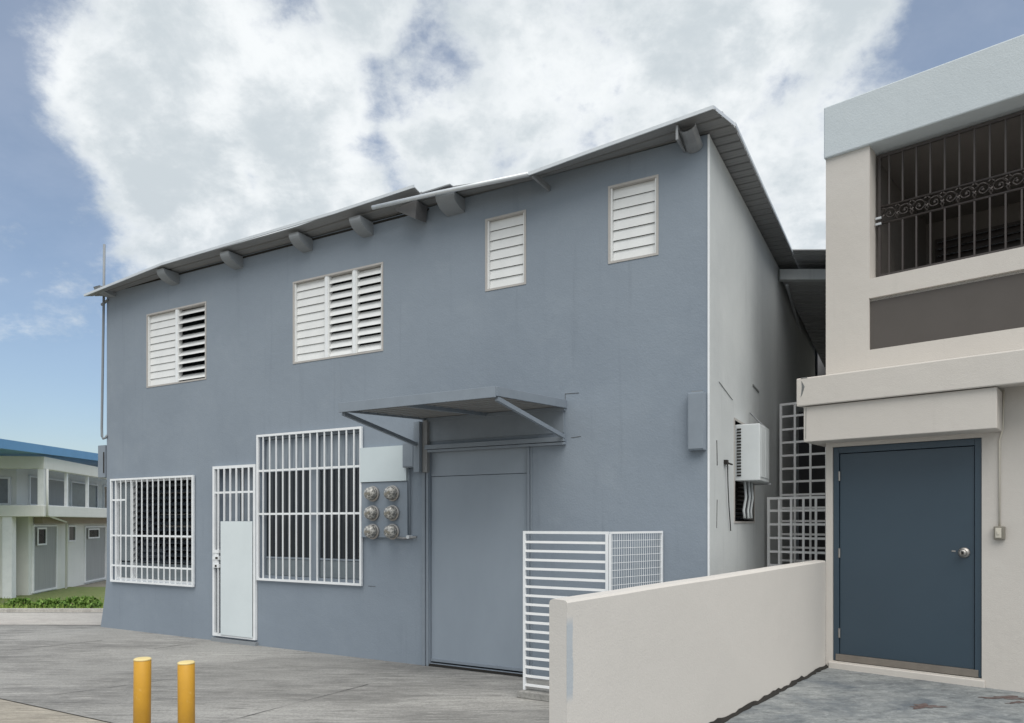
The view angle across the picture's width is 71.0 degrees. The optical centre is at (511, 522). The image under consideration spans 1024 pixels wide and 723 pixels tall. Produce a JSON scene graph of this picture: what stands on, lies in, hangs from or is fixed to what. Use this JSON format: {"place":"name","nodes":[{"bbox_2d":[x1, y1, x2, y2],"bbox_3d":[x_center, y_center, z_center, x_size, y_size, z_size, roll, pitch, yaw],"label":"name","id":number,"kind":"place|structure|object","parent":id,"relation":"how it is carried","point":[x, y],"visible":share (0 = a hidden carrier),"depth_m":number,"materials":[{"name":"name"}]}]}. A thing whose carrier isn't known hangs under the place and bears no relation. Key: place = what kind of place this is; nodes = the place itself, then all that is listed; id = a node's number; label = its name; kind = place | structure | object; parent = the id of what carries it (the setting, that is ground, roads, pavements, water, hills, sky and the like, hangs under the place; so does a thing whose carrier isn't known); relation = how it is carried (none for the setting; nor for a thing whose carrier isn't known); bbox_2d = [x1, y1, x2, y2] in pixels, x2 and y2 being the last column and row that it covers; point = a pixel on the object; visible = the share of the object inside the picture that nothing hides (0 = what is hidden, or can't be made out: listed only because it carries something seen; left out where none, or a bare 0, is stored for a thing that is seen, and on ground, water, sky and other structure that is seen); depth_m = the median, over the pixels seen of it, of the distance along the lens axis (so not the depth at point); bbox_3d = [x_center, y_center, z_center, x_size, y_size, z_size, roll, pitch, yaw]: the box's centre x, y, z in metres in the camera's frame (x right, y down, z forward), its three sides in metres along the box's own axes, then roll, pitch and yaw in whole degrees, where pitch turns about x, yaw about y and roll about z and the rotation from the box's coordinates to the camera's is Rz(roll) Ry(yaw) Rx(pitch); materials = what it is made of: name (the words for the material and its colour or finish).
{"place":"outdoors","nodes":[
{"label":"outdoors","id":0,"kind":"place"},
{"bbox_2d":[0,613,102,624],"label":"sidewalk","id":1,"kind":"structure","parent":0,"point":[50,618],"depth_m":11.24,"materials":[{"name":"grey concrete"}]},
{"bbox_2d":[0,596,103,607],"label":"hedge","id":2,"kind":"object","parent":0,"point":[11,606],"depth_m":14.28,"materials":[{"name":"plant"}]},
{"bbox_2d":[0,580,111,722],"bbox_3d":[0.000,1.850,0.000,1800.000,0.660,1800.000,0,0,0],"label":"ground","id":3,"kind":"structure","parent":0,"point":[99,584],"depth_m":24.39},
{"bbox_2d":[0,608,102,611],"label":"kerb","id":4,"kind":"structure","parent":3,"relation":"on","point":[51,609],"depth_m":12.66,"materials":[{"name":"grey concrete"}]},
{"bbox_2d":[0,587,105,607],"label":"turf base","id":5,"kind":"object","parent":3,"relation":"on","point":[69,592],"visible":0.07,"depth_m":21.45,"materials":[{"name":"green plant"}]},
{"bbox_2d":[4,597,34,606],"bbox_3d":[-11.353,1.861,16.588,0.852,0.261,0.521,0,0,0],"label":"shrub","id":6,"kind":"object","parent":5,"relation":"on","point":[18,601],"visible":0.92,"depth_m":16.54,"materials":[{"name":"green plant"}]},
{"bbox_2d":[28,598,62,607],"bbox_3d":[-9.360,1.660,14.652,0.854,0.256,0.506,0,0,0],"label":"shrub","id":7,"kind":"object","parent":5,"relation":"on","point":[55,602],"visible":0.72,"depth_m":14.51,"materials":[{"name":"green plant"}]},
{"bbox_2d":[52,595,102,607],"bbox_3d":[-8.575,1.607,14.343,1.002,0.301,0.575,0,0,9],"label":"shrub","id":8,"kind":"object","parent":5,"relation":"on","point":[88,601],"visible":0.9,"depth_m":14.19,"materials":[{"name":"green plant"}]},
{"bbox_2d":[0,439,106,597],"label":"house","id":9,"kind":"structure","parent":3,"relation":"on","point":[53,518],"depth_m":22.16,"materials":[{"name":"beige paint"}]},
{"bbox_2d":[0,477,10,504],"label":"window","id":10,"kind":"structure","parent":9,"relation":"in","point":[5,482],"depth_m":21.44,"materials":[{"name":"white glass"}]},
{"bbox_2d":[37,527,46,545],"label":"window","id":11,"kind":"structure","parent":9,"relation":"in","point":[41,532],"depth_m":21.95,"materials":[{"name":"white metal"}]},
{"bbox_2d":[32,525,57,592],"bbox_3d":[-14.445,1.100,22.232,0.050,2.040,1.600,0,0,-10],"label":"door","id":12,"kind":"structure","parent":9,"relation":"in","point":[44,557],"depth_m":22.27,"materials":[{"name":"grey metal"}]},
{"bbox_2d":[28,475,63,505],"bbox_3d":[-15.185,-0.985,23.523,0.060,0.930,2.600,0,0,-10],"label":"window","id":13,"kind":"structure","parent":9,"relation":"in","point":[56,486],"depth_m":23.68,"materials":[{"name":"grey glass"}]},
{"bbox_2d":[68,525,75,541],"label":"window","id":14,"kind":"structure","parent":9,"relation":"in","point":[71,528],"depth_m":24.10,"materials":[{"name":"white metal"}]},
{"bbox_2d":[70,481,97,507],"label":"window","id":15,"kind":"structure","parent":9,"relation":"in","point":[77,489],"depth_m":26.12,"materials":[{"name":"grey glass"}]},
{"bbox_2d":[88,528,99,538],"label":"window","id":16,"kind":"structure","parent":9,"relation":"in","point":[92,532],"depth_m":25.89,"materials":[{"name":"white metal"}]},
{"bbox_2d":[84,526,105,582],"bbox_3d":[-15.149,1.130,26.121,0.050,1.980,1.900,0,0,-10],"label":"door","id":17,"kind":"structure","parent":9,"relation":"in","point":[94,548],"depth_m":26.06,"materials":[{"name":"grey metal"}]},
{"bbox_2d":[102,485,106,507],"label":"window","id":18,"kind":"structure","parent":9,"relation":"in","point":[104,488],"depth_m":28.19,"materials":[{"name":"grey glass"}]},
{"bbox_2d":[0,699,107,722],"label":"apron","id":19,"kind":"object","parent":3,"relation":"on","point":[12,712],"visible":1,"depth_m":5.59,"materials":[{"name":"beige concrete"}]},
{"bbox_2d":[133,657,151,722],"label":"bollard","id":20,"kind":"object","parent":19,"relation":"on","point":[141,689],"visible":1,"depth_m":4.36,"materials":[{"name":"yellow metal"}]},
{"bbox_2d":[177,660,194,722],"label":"bollard","id":21,"kind":"object","parent":19,"relation":"on","point":[186,687],"visible":1,"depth_m":4.36,"materials":[{"name":"yellow metal"}]},
{"bbox_2d":[84,105,817,679],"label":"house","id":22,"kind":"structure","parent":3,"relation":"on","point":[624,295],"depth_m":7.50,"materials":[{"name":"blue paint"}]},
{"bbox_2d":[98,445,106,477],"bbox_3d":[-5.840,-0.870,10.311,0.165,0.460,0.130,0,0,29],"label":"electrical box","id":23,"kind":"object","parent":22,"relation":"attached to","point":[102,461],"visible":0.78,"depth_m":10.25,"materials":[{"name":"blue paint"}]},
{"bbox_2d":[100,244,108,439],"bbox_3d":[-5.800,-2.562,10.221,0.137,2.776,0.048,0,0,14],"label":"service mast","id":24,"kind":"object","parent":22,"relation":"attached to","point":[104,302],"visible":1,"depth_m":10.22,"materials":[{"name":"grey metal"}]},
{"bbox_2d":[110,475,194,586],"bbox_3d":[-4.759,0.113,9.930,1.775,1.445,0.543,0,0,29],"label":"window","id":25,"kind":"structure","parent":22,"relation":"in","point":[149,563],"depth_m":9.79,"materials":[{"name":"white metal"}]},
{"bbox_2d":[146,301,205,387],"bbox_3d":[-4.426,-2.330,9.524,1.220,1.000,0.086,0,0,29],"label":"window","id":26,"kind":"structure","parent":22,"relation":"in","point":[176,375],"depth_m":9.58,"materials":[{"name":"beige paint"}]},
{"bbox_2d":[222,467,252,635],"bbox_3d":[-3.378,0.375,9.017,0.730,2.130,0.036,0,0,29],"label":"door","id":27,"kind":"structure","parent":22,"relation":"in","point":[239,470],"depth_m":9.03,"materials":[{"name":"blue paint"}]},
{"bbox_2d":[256,426,362,585],"bbox_3d":[-2.343,-0.178,8.349,1.645,1.755,0.133,0,0,29],"label":"window","id":28,"kind":"structure","parent":22,"relation":"in","point":[314,511],"depth_m":8.32,"materials":[{"name":"white metal"}]},
{"bbox_2d":[293,262,382,363],"bbox_3d":[-1.968,-2.342,8.155,1.350,0.965,0.086,0,0,29],"label":"window","id":29,"kind":"structure","parent":22,"relation":"in","point":[327,280],"depth_m":8.17,"materials":[{"name":"beige paint"}]},
{"bbox_2d":[360,445,407,481],"bbox_3d":[-1.382,-0.627,7.757,0.630,0.375,0.048,0,0,29],"label":"meter board","id":30,"kind":"object","parent":22,"relation":"attached to","point":[382,464],"visible":0.86,"depth_m":7.74,"materials":[{"name":"grey metal"}]},
{"bbox_2d":[362,481,416,539],"bbox_3d":[-1.323,-0.127,7.713,0.756,0.619,0.070,0,0,29],"label":"meter cabinet","id":31,"kind":"object","parent":22,"relation":"attached to","point":[382,503],"visible":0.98,"depth_m":7.71,"materials":[{"name":"grey metal"}]},
{"bbox_2d":[364,486,379,501],"bbox_3d":[-1.531,-0.310,7.767,0.170,0.170,0.110,0,0,29],"label":"electric meter","id":32,"kind":"object","parent":31,"relation":"attached to","point":[371,493],"visible":1,"depth_m":7.73,"materials":[{"name":"metal"}]},
{"bbox_2d":[364,505,379,520],"bbox_3d":[-1.531,-0.100,7.767,0.170,0.170,0.110,-23,-11,27],"label":"electric meter","id":33,"kind":"object","parent":31,"relation":"attached to","point":[371,512],"visible":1,"depth_m":7.73,"materials":[{"name":"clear glass"}]},
{"bbox_2d":[364,524,379,538],"bbox_3d":[-1.531,0.100,7.767,0.170,0.170,0.110,-4,-2,29],"label":"electric meter","id":34,"kind":"object","parent":31,"relation":"attached to","point":[371,531],"visible":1,"depth_m":7.73,"materials":[{"name":"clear glass"}]},
{"bbox_2d":[384,485,399,500],"bbox_3d":[-1.294,-0.310,7.634,0.170,0.170,0.110,-28,-13,26],"label":"electric meter","id":35,"kind":"object","parent":31,"relation":"attached to","point":[391,492],"visible":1,"depth_m":7.60,"materials":[{"name":"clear glass"}]},
{"bbox_2d":[384,505,399,520],"bbox_3d":[-1.294,-0.100,7.634,0.170,0.170,0.110,-23,-11,27],"label":"electric meter","id":36,"kind":"object","parent":31,"relation":"attached to","point":[391,512],"visible":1,"depth_m":7.60,"materials":[{"name":"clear glass"}]},
{"bbox_2d":[384,524,399,539],"bbox_3d":[-1.294,0.100,7.634,0.170,0.170,0.110,29,14,26],"label":"electric meter","id":37,"kind":"object","parent":31,"relation":"attached to","point":[391,531],"visible":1,"depth_m":7.60,"materials":[{"name":"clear glass"}]},
{"bbox_2d":[403,443,413,534],"bbox_3d":[-1.069,-0.338,7.558,0.150,0.995,0.090,0,0,29],"label":"electrical box","id":38,"kind":"object","parent":22,"relation":"attached to","point":[408,455],"visible":0.8,"depth_m":7.53,"materials":[{"name":"blue paint"}]},
{"bbox_2d":[338,386,566,472],"bbox_3d":[-0.550,-0.832,6.572,1.708,0.625,1.309,0,0,29],"label":"canopy","id":39,"kind":"object","parent":22,"relation":"attached to","point":[482,402],"visible":1,"depth_m":6.43,"materials":[{"name":"grey metal"}]},
{"bbox_2d":[431,447,526,671],"bbox_3d":[-0.340,0.343,7.244,1.150,2.225,0.032,0,0,29],"label":"metal door","id":40,"kind":"structure","parent":22,"relation":"in","point":[479,519],"depth_m":7.24,"materials":[{"name":"blue paint"}]},
{"bbox_2d":[485,210,525,291],"bbox_3d":[-0.046,-2.660,7.084,0.460,0.720,0.086,0,0,29],"label":"window","id":41,"kind":"structure","parent":22,"relation":"in","point":[519,217],"depth_m":7.08,"materials":[{"name":"beige paint"}]},
{"bbox_2d":[608,174,658,263],"bbox_3d":[1.098,-2.697,6.446,0.470,0.705,0.086,0,0,29],"label":"window","id":42,"kind":"structure","parent":22,"relation":"in","point":[650,183],"depth_m":6.44,"materials":[{"name":"beige paint"}]},
{"bbox_2d":[688,390,705,450],"bbox_3d":[1.567,-0.864,6.094,0.141,0.508,0.080,0,0,29],"label":"electrical box","id":43,"kind":"object","parent":22,"relation":"attached to","point":[697,420],"visible":1,"depth_m":6.06,"materials":[{"name":"blue paint"}]},
{"bbox_2d":[724,460,732,530],"bbox_3d":[2.007,-0.244,6.654,0.032,0.652,0.244,0,0,31],"label":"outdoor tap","id":44,"kind":"object","parent":22,"relation":"attached to","point":[726,462],"visible":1,"depth_m":6.62,"materials":[{"name":"grey metal"}]},
{"bbox_2d":[734,418,754,522],"bbox_3d":[2.349,-0.500,7.412,0.114,1.020,1.040,0,0,29],"label":"window","id":45,"kind":"structure","parent":22,"relation":"in","point":[738,486],"depth_m":7.40,"materials":[{"name":"beige paint"}]},
{"bbox_2d":[735,412,771,518],"bbox_3d":[2.454,-0.600,7.266,0.260,1.128,0.683,0,0,29],"label":"air conditioner","id":46,"kind":"object","parent":22,"relation":"attached to","point":[751,454],"visible":0.98,"depth_m":7.00,"materials":[{"name":"white metal"}]},
{"bbox_2d":[778,249,825,375],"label":"alley roof","id":47,"kind":"structure","parent":22,"relation":"attached to","point":[805,284],"depth_m":9.68,"materials":[{"name":"grey paint"}]},
{"bbox_2d":[0,612,974,722],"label":"apron","id":48,"kind":"object","parent":3,"relation":"on","point":[234,683],"visible":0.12,"depth_m":6.68,"materials":[{"name":"concrete"}]},
{"bbox_2d":[240,684,366,717],"bbox_3d":[-1.790,1.496,5.945,0.013,0.001,1.667,0,0,33],"label":"pavement joint","id":49,"kind":"object","parent":48,"relation":"on","point":[305,700],"visible":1,"depth_m":6.03,"materials":[{"name":"grey concrete"}]},
{"bbox_2d":[517,531,662,701],"bbox_3d":[0.685,0.787,5.989,1.275,1.425,0.524,0,0,-1],"label":"metal screen","id":50,"kind":"object","parent":48,"relation":"on","point":[524,692],"visible":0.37,"depth_m":6.06,"materials":[{"name":"white metal"}]},
{"bbox_2d":[549,560,827,722],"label":"wall","id":51,"kind":"structure","parent":48,"relation":"on","point":[722,648],"depth_m":4.97,"materials":[{"name":"beige paint"}]},
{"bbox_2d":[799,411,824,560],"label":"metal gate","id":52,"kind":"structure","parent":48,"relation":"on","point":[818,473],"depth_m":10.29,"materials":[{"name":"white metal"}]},
{"bbox_2d":[0,0,1023,452],"label":"sky","id":53,"kind":"structure","parent":0,"point":[154,132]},
{"bbox_2d":[725,667,1023,722],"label":"patio","id":54,"kind":"structure","parent":0,"point":[830,695],"depth_m":5.78,"materials":[{"name":"grey concrete"}]},
{"bbox_2d":[909,703,946,708],"bbox_3d":[3.262,1.449,5.673,0.294,0.007,0.146,0,0,-8],"label":"floor stain","id":55,"kind":"object","parent":54,"relation":"on","point":[922,705],"visible":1,"depth_m":5.65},
{"bbox_2d":[982,695,1023,699],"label":"floor stain","id":56,"kind":"object","parent":54,"relation":"on","point":[1012,697],"visible":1,"depth_m":5.87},
{"bbox_2d":[797,34,1023,691],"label":"house","id":57,"kind":"structure","parent":0,"point":[901,401],"depth_m":6.57,"materials":[{"name":"beige paint"}]},
{"bbox_2d":[767,496,825,566],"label":"lattice gate","id":58,"kind":"structure","parent":57,"relation":"attached to","point":[803,524],"depth_m":8.14,"materials":[{"name":"white metal"}]},
{"bbox_2d":[780,402,825,563],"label":"lattice gate","id":59,"kind":"structure","parent":57,"relation":"attached to","point":[810,493],"depth_m":8.97,"materials":[{"name":"white metal"}]},
{"bbox_2d":[833,438,981,677],"bbox_3d":[3.616,0.309,6.641,1.232,2.082,0.142,0,0,42],"label":"door","id":60,"kind":"structure","parent":57,"relation":"in","point":[907,522],"depth_m":6.62,"materials":[{"name":"blue metal"}]},
{"bbox_2d":[935,220,1023,262],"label":"balcony window","id":61,"kind":"structure","parent":57,"relation":"in","point":[1013,228],"depth_m":8.14,"materials":[{"name":"brown metal"}]},
{"bbox_2d":[994,390,1005,539],"bbox_3d":[4.143,-0.486,6.106,0.080,1.268,0.059,0,0,42],"label":"conduit","id":62,"kind":"object","parent":57,"relation":"attached to","point":[999,532],"visible":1,"depth_m":6.10,"materials":[{"name":"metal"}]}
]}

